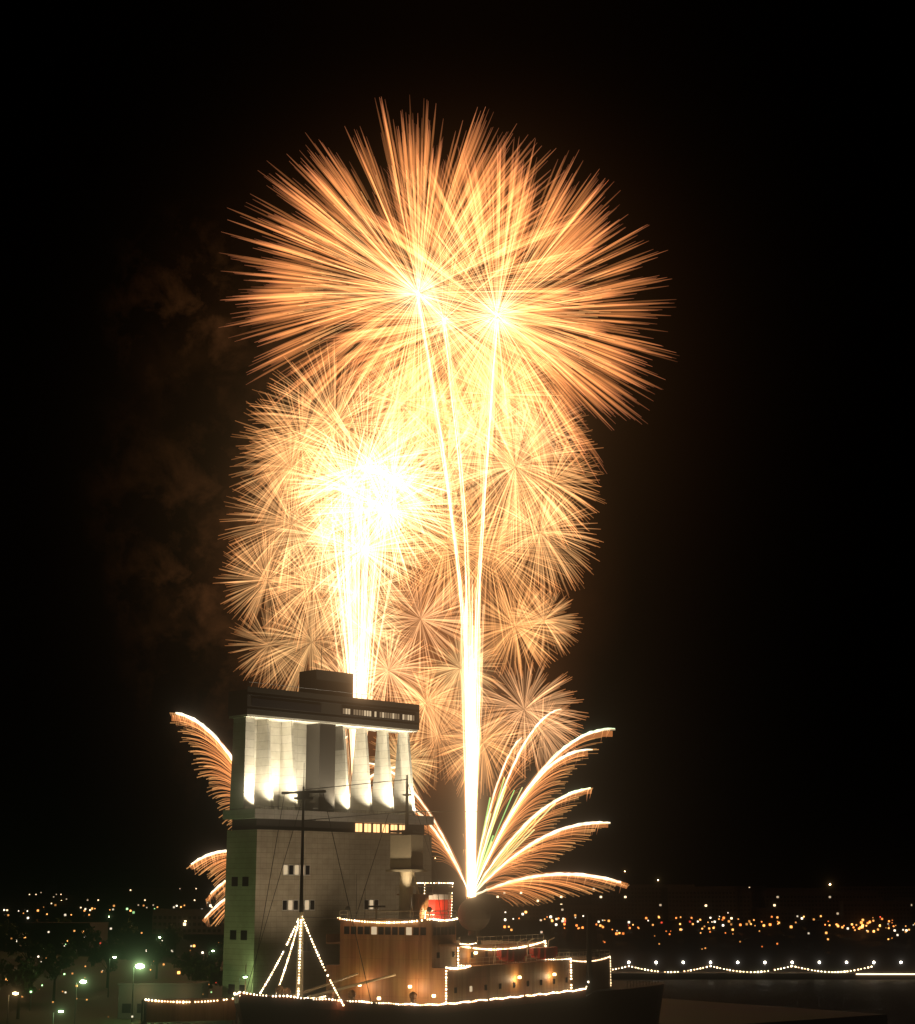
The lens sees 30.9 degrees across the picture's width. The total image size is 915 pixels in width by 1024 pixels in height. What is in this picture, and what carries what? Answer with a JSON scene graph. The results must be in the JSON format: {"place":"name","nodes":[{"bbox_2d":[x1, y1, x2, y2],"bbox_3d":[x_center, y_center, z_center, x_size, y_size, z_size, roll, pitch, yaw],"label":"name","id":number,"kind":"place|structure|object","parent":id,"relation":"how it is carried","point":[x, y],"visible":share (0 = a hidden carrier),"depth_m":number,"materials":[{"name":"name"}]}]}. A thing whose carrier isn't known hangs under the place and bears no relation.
{"place":"outdoors","nodes":[
{"label":"outdoors","id":0,"kind":"place"},
{"bbox_2d":[46,894,476,907],"bbox_3d":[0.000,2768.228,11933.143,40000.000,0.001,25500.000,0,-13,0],"label":"buildings","id":1,"kind":"structure","parent":0,"point":[458,900],"depth_m":5350.23,"materials":[{"name":"concrete"}]},
{"bbox_2d":[435,858,830,887],"bbox_3d":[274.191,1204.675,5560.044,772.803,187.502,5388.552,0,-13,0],"label":"lights","id":2,"kind":"object","parent":1,"relation":"on","point":[624,871],"visible":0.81,"depth_m":8179.60},
{"bbox_2d":[0,951,886,1023],"bbox_3d":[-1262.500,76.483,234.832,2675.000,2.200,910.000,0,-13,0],"label":"ground","id":3,"kind":"structure","parent":0,"point":[95,1004],"depth_m":308.70,"materials":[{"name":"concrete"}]},
{"bbox_2d":[0,916,223,1018],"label":"park trees","id":4,"kind":"object","parent":3,"relation":"on","point":[25,975],"visible":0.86,"depth_m":355.08,"materials":[{"name":"green plant"}]},
{"bbox_2d":[6,904,247,1023],"bbox_3d":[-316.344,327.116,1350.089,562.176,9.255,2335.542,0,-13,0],"label":"street lamps","id":5,"kind":"object","parent":3,"relation":"on","point":[139,966],"visible":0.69,"depth_m":271.64,"materials":[{"name":"grey metal"}]},
{"bbox_2d":[222,648,433,997],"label":"port building","id":6,"kind":"structure","parent":3,"relation":"on","point":[285,740],"depth_m":296.32,"materials":[{"name":"white concrete"}]},
{"bbox_2d":[0,884,914,1018],"bbox_3d":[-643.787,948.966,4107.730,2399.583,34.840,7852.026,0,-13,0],"label":"city buildings","id":7,"kind":"structure","parent":3,"relation":"on","point":[201,910],"depth_m":1317.45,"materials":[{"name":"grey concrete"}]},
{"bbox_2d":[0,908,914,1023],"bbox_3d":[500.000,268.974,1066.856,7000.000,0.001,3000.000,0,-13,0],"label":"harbour water","id":8,"kind":"structure","parent":0,"point":[829,945],"depth_m":692.93,"materials":[{"name":"black liquid"}]},
{"bbox_2d":[141,997,237,1023],"bbox_3d":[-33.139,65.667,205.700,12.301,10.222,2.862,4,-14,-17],"label":"quay","id":9,"kind":"structure","parent":8,"relation":"on","point":[187,1009],"depth_m":205.42,"materials":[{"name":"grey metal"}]},
{"bbox_2d":[234,980,663,1023],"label":"ship hull","id":10,"kind":"object","parent":8,"relation":"on","point":[620,1002],"visible":0.77,"depth_m":219.03,"materials":[{"name":"black metal"}]},
{"bbox_2d":[245,775,657,1004],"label":"icebreaker superstructure","id":11,"kind":"object","parent":10,"relation":"on","point":[390,962],"visible":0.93,"depth_m":222.18,"materials":[{"name":"beige metal"}]},
{"bbox_2d":[234,882,610,1005],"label":"string lights","id":12,"kind":"object","parent":11,"relation":"on","point":[571,990],"visible":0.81,"depth_m":214.36,"materials":[{"name":"white glass"}]},
{"bbox_2d":[359,952,555,999],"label":"ship lamps","id":13,"kind":"object","parent":11,"relation":"on","point":[410,986],"visible":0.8,"depth_m":214.59,"materials":[{"name":"glass"}]},
{"bbox_2d":[611,961,914,978],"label":"pier with lamps","id":14,"kind":"structure","parent":8,"relation":"on","point":[768,974],"depth_m":448.07,"materials":[{"name":"concrete"}]},
{"bbox_2d":[0,0,914,893],"label":"sky","id":15,"kind":"structure","parent":0,"point":[540,371],"materials":[{"name":"black"}]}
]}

